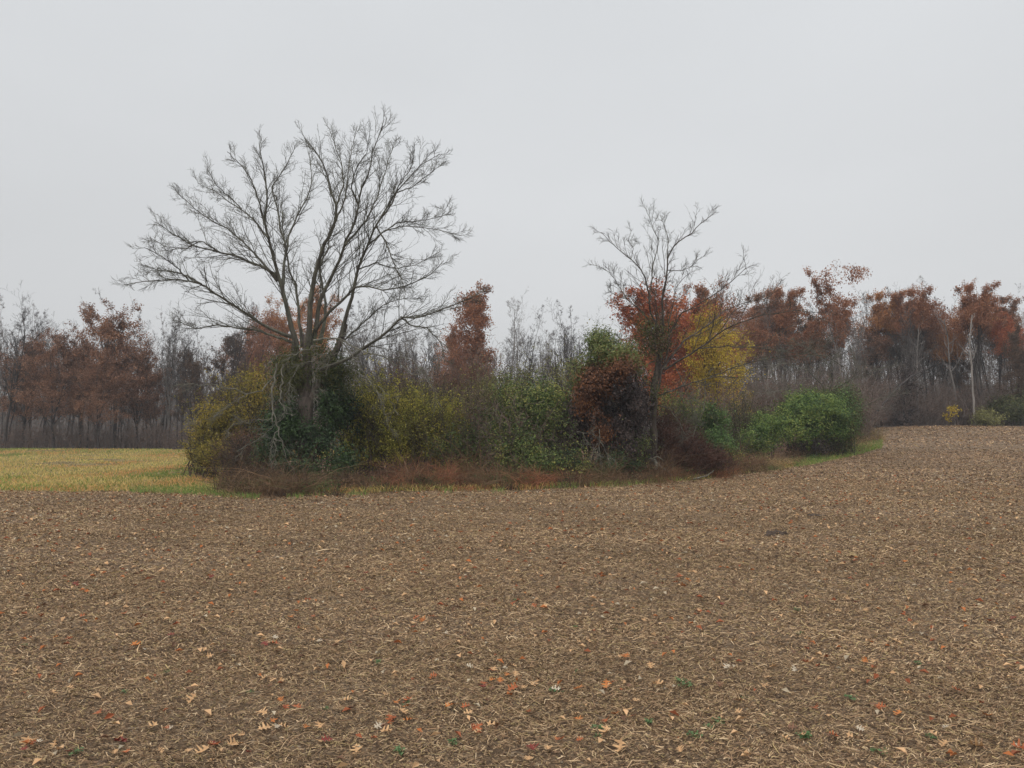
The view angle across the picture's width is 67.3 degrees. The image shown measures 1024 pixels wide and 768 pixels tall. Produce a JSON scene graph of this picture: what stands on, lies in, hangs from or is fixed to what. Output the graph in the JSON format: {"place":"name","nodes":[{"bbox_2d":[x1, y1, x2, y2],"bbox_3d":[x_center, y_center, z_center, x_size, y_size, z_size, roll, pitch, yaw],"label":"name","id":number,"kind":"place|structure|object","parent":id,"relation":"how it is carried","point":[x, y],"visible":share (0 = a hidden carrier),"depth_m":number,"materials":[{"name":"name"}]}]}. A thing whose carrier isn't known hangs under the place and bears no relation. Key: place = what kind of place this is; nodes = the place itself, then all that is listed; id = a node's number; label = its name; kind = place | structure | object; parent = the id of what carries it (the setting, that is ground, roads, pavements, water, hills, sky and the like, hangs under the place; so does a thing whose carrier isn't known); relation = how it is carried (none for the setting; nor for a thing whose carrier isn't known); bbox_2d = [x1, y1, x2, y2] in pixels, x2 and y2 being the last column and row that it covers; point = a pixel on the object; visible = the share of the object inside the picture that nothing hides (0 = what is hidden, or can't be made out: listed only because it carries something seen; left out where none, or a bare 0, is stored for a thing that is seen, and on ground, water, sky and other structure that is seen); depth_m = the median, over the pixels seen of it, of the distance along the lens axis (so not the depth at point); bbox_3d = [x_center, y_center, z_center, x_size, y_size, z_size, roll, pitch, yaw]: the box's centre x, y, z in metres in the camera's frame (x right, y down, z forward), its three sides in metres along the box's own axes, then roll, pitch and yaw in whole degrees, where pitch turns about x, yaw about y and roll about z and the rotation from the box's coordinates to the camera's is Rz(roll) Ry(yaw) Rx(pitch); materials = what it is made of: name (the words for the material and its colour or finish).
{"place":"outdoors","nodes":[
{"label":"outdoors","id":0,"kind":"place"},
{"bbox_2d":[0,433,880,495],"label":"meadow ground","id":1,"kind":"structure","parent":0,"point":[76,463],"depth_m":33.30,"materials":[{"name":"plant"}]},
{"bbox_2d":[127,437,883,500],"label":"verge grass","id":2,"kind":"structure","parent":1,"relation":"on","point":[190,491],"depth_m":19.76,"materials":[{"name":"plant"}]},
{"bbox_2d":[160,422,890,499],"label":"dead grass","id":3,"kind":"structure","parent":1,"relation":"on","point":[267,484],"depth_m":20.70,"materials":[{"name":"plant"}]},
{"bbox_2d":[0,384,1016,448],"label":"woodland floor","id":4,"kind":"structure","parent":0,"point":[84,421],"depth_m":87.60,"materials":[{"name":"brown soil"}]},
{"bbox_2d":[0,307,1016,446],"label":"wood","id":5,"kind":"object","parent":4,"relation":"on","point":[215,372],"visible":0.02,"depth_m":77.07,"materials":[{"name":"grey plant"}]},
{"bbox_2d":[681,275,759,382],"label":"oak tree","id":6,"kind":"object","parent":4,"relation":"on","point":[698,290],"visible":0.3,"depth_m":60.10,"materials":[{"name":"orange plant"}]},
{"bbox_2d":[752,283,804,388],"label":"oak tree","id":7,"kind":"object","parent":4,"relation":"on","point":[783,321],"visible":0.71,"depth_m":63.23,"materials":[{"name":"brown plant"}]},
{"bbox_2d":[792,288,847,388],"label":"oak tree","id":8,"kind":"object","parent":4,"relation":"on","point":[830,346],"visible":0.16,"depth_m":66.27,"materials":[{"name":"brown plant"}]},
{"bbox_2d":[800,259,872,389],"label":"oak tree","id":9,"kind":"object","parent":4,"relation":"on","point":[826,310],"visible":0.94,"depth_m":61.19,"materials":[{"name":"brown plant"}]},
{"bbox_2d":[845,295,895,391],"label":"oak tree","id":10,"kind":"object","parent":4,"relation":"on","point":[884,344],"visible":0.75,"depth_m":64.89,"materials":[{"name":"brown plant"}]},
{"bbox_2d":[904,287,953,393],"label":"oak tree","id":11,"kind":"object","parent":4,"relation":"on","point":[929,344],"visible":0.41,"depth_m":65.98,"materials":[{"name":"brown plant"}]},
{"bbox_2d":[932,309,968,424],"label":"bare tree","id":12,"kind":"object","parent":4,"relation":"on","point":[947,340],"visible":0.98,"depth_m":60.22,"materials":[{"name":"grey plant"}]},
{"bbox_2d":[0,425,1023,767],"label":"field","id":13,"kind":"structure","parent":0,"point":[508,627],"depth_m":5.96,"materials":[{"name":"soil"}]},
{"bbox_2d":[0,279,60,447],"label":"bare tree","id":14,"kind":"object","parent":13,"relation":"on","point":[23,315],"visible":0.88,"depth_m":61.93,"materials":[{"name":"plant"}]},
{"bbox_2d":[2,297,58,447],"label":"oak tree","id":15,"kind":"object","parent":13,"relation":"on","point":[32,353],"visible":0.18,"depth_m":65.22,"materials":[{"name":"brown plant"}]},
{"bbox_2d":[0,328,66,446],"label":"oak tree","id":16,"kind":"object","parent":13,"relation":"on","point":[23,416],"visible":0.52,"depth_m":64.36,"materials":[{"name":"brown plant"}]},
{"bbox_2d":[0,321,103,447],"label":"oak tree","id":17,"kind":"object","parent":13,"relation":"on","point":[48,380],"visible":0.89,"depth_m":61.38,"materials":[{"name":"brown plant"}]},
{"bbox_2d":[44,319,106,447],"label":"oak tree","id":18,"kind":"object","parent":13,"relation":"on","point":[70,357],"visible":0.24,"depth_m":62.73,"materials":[{"name":"brown plant"}]},
{"bbox_2d":[62,342,132,448],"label":"oak tree","id":19,"kind":"object","parent":13,"relation":"on","point":[95,394],"visible":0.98,"depth_m":59.67,"materials":[{"name":"brown plant"}]},
{"bbox_2d":[50,289,157,448],"bbox_3d":[-32.466,-1.259,62.142,8.243,13.448,7.785,-2,-4,26],"label":"oak tree","id":20,"kind":"object","parent":13,"relation":"on","point":[113,337],"visible":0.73,"depth_m":61.83,"materials":[{"name":"brown plant"}]},
{"bbox_2d":[107,330,175,447],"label":"oak tree","id":21,"kind":"object","parent":13,"relation":"on","point":[137,413],"visible":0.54,"depth_m":64.71,"materials":[{"name":"brown plant"}]},
{"bbox_2d":[127,326,174,442],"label":"oak tree","id":22,"kind":"object","parent":13,"relation":"on","point":[151,416],"visible":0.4,"depth_m":65.85,"materials":[{"name":"brown plant"}]},
{"bbox_2d":[156,313,185,446],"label":"bare tree","id":23,"kind":"object","parent":13,"relation":"on","point":[166,378],"visible":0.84,"depth_m":64.82,"materials":[{"name":"grey plant"}]},
{"bbox_2d":[152,313,207,442],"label":"bare tree","id":24,"kind":"object","parent":13,"relation":"on","point":[182,374],"visible":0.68,"depth_m":63.35,"materials":[{"name":"plant"}]},
{"bbox_2d":[162,308,205,447],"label":"oak tree","id":25,"kind":"object","parent":13,"relation":"on","point":[181,404],"visible":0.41,"depth_m":64.48,"materials":[{"name":"brown plant"}]},
{"bbox_2d":[173,320,214,424],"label":"oak tree","id":26,"kind":"object","parent":13,"relation":"on","point":[194,372],"visible":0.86,"depth_m":61.29,"materials":[{"name":"brown plant"}]},
{"bbox_2d":[197,282,266,413],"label":"oak tree","id":27,"kind":"object","parent":13,"relation":"on","point":[222,368],"visible":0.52,"depth_m":65.78,"materials":[{"name":"brown plant"}]},
{"bbox_2d":[213,301,254,412],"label":"bare tree","id":28,"kind":"object","parent":13,"relation":"on","point":[235,354],"visible":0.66,"depth_m":60.11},
{"bbox_2d":[213,300,284,410],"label":"oak tree","id":29,"kind":"object","parent":13,"relation":"on","point":[256,348],"visible":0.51,"depth_m":71.93,"materials":[{"name":"orange plant"}]},
{"bbox_2d":[231,323,267,419],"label":"oak tree","id":30,"kind":"object","parent":13,"relation":"on","point":[245,367],"visible":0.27,"depth_m":59.32,"materials":[{"name":"brown plant"}]},
{"bbox_2d":[251,286,308,409],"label":"oak tree","id":31,"kind":"object","parent":13,"relation":"on","point":[282,324],"visible":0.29,"depth_m":75.31,"materials":[{"name":"orange plant"}]},
{"bbox_2d":[281,285,343,403],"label":"oak tree","id":32,"kind":"object","parent":13,"relation":"on","point":[328,324],"visible":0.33,"depth_m":75.35,"materials":[{"name":"orange plant"}]},
{"bbox_2d":[412,302,445,397],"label":"bare tree","id":33,"kind":"object","parent":13,"relation":"on","point":[429,356],"visible":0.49,"depth_m":65.97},
{"bbox_2d":[430,323,478,402],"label":"oak tree","id":34,"kind":"object","parent":13,"relation":"on","point":[456,350],"visible":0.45,"depth_m":60.12,"materials":[{"name":"orange plant"}]},
{"bbox_2d":[442,279,502,438],"bbox_3d":[-3.625,-1.518,62.566,6.501,14.409,5.665,0,-3,-4],"label":"oak tree","id":35,"kind":"object","parent":13,"relation":"on","point":[478,320],"visible":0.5,"depth_m":62.25,"materials":[{"name":"orange plant"}]},
{"bbox_2d":[0,425,1023,767],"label":"crop stubble","id":36,"kind":"object","parent":13,"relation":"on","point":[790,481],"visible":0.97,"depth_m":6.64,"materials":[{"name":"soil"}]},
{"bbox_2d":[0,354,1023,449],"bbox_3d":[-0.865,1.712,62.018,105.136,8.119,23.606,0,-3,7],"label":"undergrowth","id":37,"kind":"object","parent":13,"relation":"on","point":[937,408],"visible":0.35,"depth_m":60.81,"materials":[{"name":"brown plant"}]},
{"bbox_2d":[0,467,1023,767],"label":"leaf scraps","id":38,"kind":"object","parent":13,"relation":"on","point":[902,749],"visible":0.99,"depth_m":8.70,"materials":[{"name":"plant"}]},
{"bbox_2d":[501,292,528,396],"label":"bare tree","id":39,"kind":"object","parent":13,"relation":"on","point":[513,348],"visible":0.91,"depth_m":70.15,"materials":[{"name":"grey plant"}]},
{"bbox_2d":[515,304,545,391],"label":"bare tree","id":40,"kind":"object","parent":13,"relation":"on","point":[533,355],"visible":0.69,"depth_m":63.38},
{"bbox_2d":[529,305,565,384],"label":"bare tree","id":41,"kind":"object","parent":13,"relation":"on","point":[547,346],"visible":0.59,"depth_m":71.05,"materials":[{"name":"grey plant"}]},
{"bbox_2d":[539,304,574,440],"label":"bare tree","id":42,"kind":"object","parent":13,"relation":"on","point":[564,352],"visible":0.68,"depth_m":62.65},
{"bbox_2d":[558,306,588,402],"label":"bare tree","id":43,"kind":"object","parent":13,"relation":"on","point":[580,347],"visible":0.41,"depth_m":64.70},
{"bbox_2d":[727,282,789,386],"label":"oak tree","id":44,"kind":"object","parent":13,"relation":"on","point":[762,339],"visible":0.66,"depth_m":62.19,"materials":[{"name":"brown plant"}]},
{"bbox_2d":[736,288,785,392],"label":"oak tree","id":45,"kind":"object","parent":13,"relation":"on","point":[757,307],"visible":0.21,"depth_m":67.48,"materials":[{"name":"brown plant"}]},
{"bbox_2d":[777,295,826,388],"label":"oak tree","id":46,"kind":"object","parent":13,"relation":"on","point":[786,353],"visible":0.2,"depth_m":66.51,"materials":[{"name":"brown plant"}]},
{"bbox_2d":[779,280,829,387],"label":"oak tree","id":47,"kind":"object","parent":13,"relation":"on","point":[809,330],"visible":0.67,"depth_m":61.66,"materials":[{"name":"orange plant"}]},
{"bbox_2d":[803,295,864,384],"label":"oak tree","id":48,"kind":"object","parent":13,"relation":"on","point":[847,320],"visible":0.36,"depth_m":72.43,"materials":[{"name":"brown plant"}]},
{"bbox_2d":[818,292,884,385],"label":"bare tree","id":49,"kind":"object","parent":13,"relation":"on","point":[856,337],"visible":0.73,"depth_m":64.82,"materials":[{"name":"grey plant"}]},
{"bbox_2d":[855,294,901,397],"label":"oak tree","id":50,"kind":"object","parent":13,"relation":"on","point":[871,367],"visible":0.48,"depth_m":65.22,"materials":[{"name":"brown plant"}]},
{"bbox_2d":[853,287,906,406],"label":"oak tree","id":51,"kind":"object","parent":13,"relation":"on","point":[882,321],"visible":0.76,"depth_m":65.40,"materials":[{"name":"brown plant"}]},
{"bbox_2d":[883,283,951,424],"bbox_3d":[33.783,-2.438,64.501,4.500,12.300,5.985,2,-4,-33],"label":"oak tree","id":52,"kind":"object","parent":13,"relation":"on","point":[902,308],"visible":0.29,"depth_m":64.74,"materials":[{"name":"brown plant"}]},
{"bbox_2d":[888,287,947,419],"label":"bare tree","id":53,"kind":"object","parent":13,"relation":"on","point":[908,336],"visible":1,"depth_m":58.29,"materials":[{"name":"plant"}]},
{"bbox_2d":[874,355,933,426],"bbox_3d":[29.242,0.586,57.826,4.188,5.722,3.957,3,-4,-40],"label":"vine mound","id":54,"kind":"object","parent":53,"relation":"attached to","point":[909,419],"visible":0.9,"depth_m":57.59,"materials":[{"name":"brown plant"}]},
{"bbox_2d":[889,282,955,421],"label":"oak tree","id":55,"kind":"object","parent":13,"relation":"on","point":[919,304],"visible":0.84,"depth_m":61.92,"materials":[{"name":"orange plant"}]},
{"bbox_2d":[932,292,972,389],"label":"oak tree","id":56,"kind":"object","parent":13,"relation":"on","point":[960,340],"visible":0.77,"depth_m":62.00,"materials":[{"name":"orange plant"}]},
{"bbox_2d":[932,314,979,424],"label":"oak tree","id":57,"kind":"object","parent":13,"relation":"on","point":[965,373],"visible":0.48,"depth_m":62.37,"materials":[{"name":"brown plant"}]},
{"bbox_2d":[960,313,977,425],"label":"bare tree","id":58,"kind":"object","parent":13,"relation":"on","point":[970,361],"visible":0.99,"depth_m":56.69,"materials":[{"name":"grey plant"}]},
{"bbox_2d":[939,277,1006,412],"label":"oak tree","id":59,"kind":"object","parent":13,"relation":"on","point":[968,309],"visible":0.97,"depth_m":59.66,"materials":[{"name":"orange plant"}]},
{"bbox_2d":[937,290,1008,420],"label":"oak tree","id":60,"kind":"object","parent":13,"relation":"on","point":[974,333],"visible":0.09,"depth_m":63.86,"materials":[{"name":"brown plant"}]},
{"bbox_2d":[967,405,1009,425],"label":"shrub","id":61,"kind":"object","parent":13,"relation":"on","point":[987,418],"visible":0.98,"depth_m":54.68,"materials":[{"name":"green plant"}]},
{"bbox_2d":[970,291,1023,397],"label":"oak tree","id":62,"kind":"object","parent":13,"relation":"on","point":[1012,310],"visible":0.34,"depth_m":63.22,"materials":[{"name":"brown plant"}]},
{"bbox_2d":[979,384,1023,425],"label":"shrub","id":63,"kind":"object","parent":13,"relation":"on","point":[1013,408],"visible":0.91,"depth_m":56.34,"materials":[{"name":"green plant"}]},
{"bbox_2d":[988,283,1023,424],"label":"oak tree","id":64,"kind":"object","parent":13,"relation":"on","point":[1002,334],"visible":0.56,"depth_m":60.42,"materials":[{"name":"red plant"}]},
{"bbox_2d":[995,323,1023,425],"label":"oak tree","id":65,"kind":"object","parent":13,"relation":"on","point":[1017,362],"visible":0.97,"depth_m":57.21,"materials":[{"name":"brown plant"}]},
{"bbox_2d":[0,0,1023,396],"label":"sky","id":66,"kind":"structure","parent":0,"point":[886,137],"materials":[{"name":"grey"}]},
{"bbox_2d":[207,433,867,488],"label":"grove floor","id":67,"kind":"structure","parent":0,"point":[776,454],"depth_m":39.08,"materials":[{"name":"green soil"}]},
{"bbox_2d":[159,355,296,478],"bbox_3d":[-9.768,1.009,26.760,4.338,4.567,5.333,0,-3,0],"label":"shrub","id":68,"kind":"object","parent":67,"relation":"on","point":[218,427],"visible":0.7,"depth_m":26.85,"materials":[{"name":"green plant"}]},
{"bbox_2d":[202,422,279,478],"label":"bare shrub","id":69,"kind":"object","parent":67,"relation":"on","point":[235,451],"visible":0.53,"depth_m":24.18,"materials":[{"name":"brown plant"}]},
{"bbox_2d":[258,363,296,473],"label":"dead branch","id":70,"kind":"object","parent":67,"relation":"on","point":[283,405],"visible":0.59,"depth_m":21.75,"materials":[{"name":"grey wood"}]},
{"bbox_2d":[112,103,493,463],"bbox_3d":[-5.942,-2.833,23.217,10.886,11.761,5.637,0,-3,0],"label":"bare tree","id":71,"kind":"object","parent":67,"relation":"on","point":[306,396],"visible":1,"depth_m":22.83,"materials":[{"name":"grey plant"}]},
{"bbox_2d":[231,335,373,478],"bbox_3d":[-6.159,0.720,23.258,4.302,4.599,4.054,0,-3,0],"label":"ivy","id":72,"kind":"object","parent":71,"relation":"attached to","point":[330,406],"visible":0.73,"depth_m":22.57,"materials":[{"name":"green plant"}]},
{"bbox_2d":[256,311,382,417],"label":"ivy","id":73,"kind":"object","parent":71,"relation":"attached to","point":[288,376],"visible":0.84,"depth_m":22.82,"materials":[{"name":"green plant"}]},
{"bbox_2d":[322,348,440,476],"bbox_3d":[-4.173,0.958,24.681,3.963,4.278,3.605,0,-3,0],"label":"shrub","id":74,"kind":"object","parent":67,"relation":"on","point":[395,444],"visible":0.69,"depth_m":24.19,"materials":[{"name":"green plant"}]},
{"bbox_2d":[318,343,472,473],"bbox_3d":[-3.295,0.787,24.262,4.783,4.550,3.417,-1,-4,21],"label":"bare shrub","id":75,"kind":"object","parent":67,"relation":"on","point":[425,423],"visible":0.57,"depth_m":24.08,"materials":[{"name":"brown plant"}]},
{"bbox_2d":[387,368,480,474],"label":"shrub","id":76,"kind":"object","parent":67,"relation":"on","point":[446,416],"visible":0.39,"depth_m":24.82,"materials":[{"name":"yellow plant"}]},
{"bbox_2d":[366,327,503,469],"bbox_3d":[-2.944,0.585,29.411,6.206,5.589,3.752,0,-3,0],"label":"bare shrub","id":77,"kind":"object","parent":67,"relation":"on","point":[458,377],"visible":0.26,"depth_m":28.95,"materials":[{"name":"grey plant"}]},
{"bbox_2d":[384,358,512,469],"bbox_3d":[-2.073,1.185,27.352,5.508,4.128,4.370,-3,-5,42],"label":"shrub","id":78,"kind":"object","parent":67,"relation":"on","point":[460,397],"visible":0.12,"depth_m":26.56,"materials":[{"name":"green plant"}]},
{"bbox_2d":[421,390,511,472],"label":"shrub","id":79,"kind":"object","parent":67,"relation":"on","point":[450,447],"visible":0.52,"depth_m":23.95,"materials":[{"name":"green plant"}]},
{"bbox_2d":[444,363,563,472],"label":"bare shrub","id":80,"kind":"object","parent":67,"relation":"on","point":[509,425],"visible":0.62,"depth_m":23.60,"materials":[{"name":"brown plant"}]},
{"bbox_2d":[462,342,578,470],"bbox_3d":[0.368,0.775,26.569,4.800,4.799,3.395,0,-3,0],"label":"shrub","id":81,"kind":"object","parent":67,"relation":"on","point":[544,367],"visible":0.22,"depth_m":26.55,"materials":[{"name":"green plant"}]},
{"bbox_2d":[477,355,591,473],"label":"shrub","id":82,"kind":"object","parent":67,"relation":"on","point":[538,409],"visible":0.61,"depth_m":23.96,"materials":[{"name":"green plant"}]},
{"bbox_2d":[491,428,597,477],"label":"shrub","id":83,"kind":"object","parent":67,"relation":"on","point":[546,461],"visible":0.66,"depth_m":22.52,"materials":[{"name":"green plant"}]},
{"bbox_2d":[546,430,652,474],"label":"shrub","id":84,"kind":"object","parent":67,"relation":"on","point":[602,458],"visible":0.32,"depth_m":23.07,"materials":[{"name":"green plant"}]},
{"bbox_2d":[544,319,664,474],"bbox_3d":[2.965,0.446,24.654,4.022,5.226,3.715,0,-3,0],"label":"vine mound","id":85,"kind":"object","parent":67,"relation":"on","point":[603,379],"visible":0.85,"depth_m":23.84,"materials":[{"name":"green plant"}]},
{"bbox_2d":[615,427,661,474],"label":"shrub","id":86,"kind":"object","parent":67,"relation":"on","point":[643,444],"visible":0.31,"depth_m":23.69,"materials":[{"name":"green plant"}]},
{"bbox_2d":[599,259,730,416],"bbox_3d":[8.674,-1.608,44.044,7.121,11.914,9.042,3,-4,-37],"label":"oak tree","id":87,"kind":"object","parent":67,"relation":"on","point":[668,378],"visible":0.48,"depth_m":43.34,"materials":[{"name":"red plant"}]},
{"bbox_2d":[643,397,737,478],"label":"bramble thicket","id":88,"kind":"object","parent":67,"relation":"on","point":[665,429],"visible":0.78,"depth_m":24.92,"materials":[{"name":"brown plant"}]},
{"bbox_2d":[663,269,740,412],"bbox_3d":[11.114,-1.213,46.114,6.072,11.002,4.783,2,-4,-33],"label":"oak tree","id":89,"kind":"object","parent":67,"relation":"on","point":[696,309],"visible":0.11,"depth_m":45.49,"materials":[{"name":"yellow plant"}]},
{"bbox_2d":[648,374,767,468],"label":"shrub","id":90,"kind":"object","parent":67,"relation":"on","point":[681,406],"visible":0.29,"depth_m":28.76,"materials":[{"name":"green plant"}]},
{"bbox_2d":[688,398,741,462],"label":"shrub","id":91,"kind":"object","parent":67,"relation":"on","point":[715,432],"visible":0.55,"depth_m":28.55,"materials":[{"name":"green plant"}]},
{"bbox_2d":[583,195,861,468],"bbox_3d":[6.285,-1.714,24.564,8.102,9.652,4.604,0,-3,0],"label":"bare tree","id":92,"kind":"object","parent":67,"relation":"on","point":[653,433],"visible":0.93,"depth_m":24.71,"materials":[{"name":"grey plant"}]},
{"bbox_2d":[618,289,694,449],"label":"ivy","id":93,"kind":"object","parent":92,"relation":"attached to","point":[650,340],"visible":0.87,"depth_m":24.92,"materials":[{"name":"green plant"}]},
{"bbox_2d":[674,292,773,417],"bbox_3d":[10.857,-0.427,40.064,4.880,8.959,5.732,0,-3,5],"label":"tree","id":94,"kind":"object","parent":67,"relation":"on","point":[710,353],"visible":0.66,"depth_m":39.92,"materials":[{"name":"yellow plant"}]},
{"bbox_2d":[665,369,803,451],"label":"bare shrub","id":95,"kind":"object","parent":67,"relation":"on","point":[736,400],"visible":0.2,"depth_m":38.43,"materials":[{"name":"brown plant"}]},
{"bbox_2d":[714,386,766,462],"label":"shrub","id":96,"kind":"object","parent":67,"relation":"on","point":[736,421],"visible":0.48,"depth_m":33.45,"materials":[{"name":"green plant"}]},
{"bbox_2d":[733,404,794,459],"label":"shrub","id":97,"kind":"object","parent":67,"relation":"on","point":[764,427],"visible":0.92,"depth_m":33.07,"materials":[{"name":"green plant"}]},
{"bbox_2d":[765,372,861,456],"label":"shrub","id":98,"kind":"object","parent":67,"relation":"on","point":[808,412],"visible":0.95,"depth_m":36.19,"materials":[{"name":"green plant"}]},
{"bbox_2d":[736,331,908,424],"bbox_3d":[14.911,0.289,38.437,8.485,6.295,5.468,0,-3,0],"label":"bare shrub","id":99,"kind":"object","parent":67,"relation":"on","point":[831,376],"visible":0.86,"depth_m":38.54,"materials":[{"name":"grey plant"}]},
{"bbox_2d":[787,372,876,455],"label":"shrub","id":100,"kind":"object","parent":67,"relation":"on","point":[843,444],"visible":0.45,"depth_m":37.24,"materials":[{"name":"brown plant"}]},
{"bbox_2d":[839,387,889,441],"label":"bare shrub","id":101,"kind":"object","parent":67,"relation":"on","point":[869,419],"visible":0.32,"depth_m":45.23,"materials":[{"name":"brown plant"}]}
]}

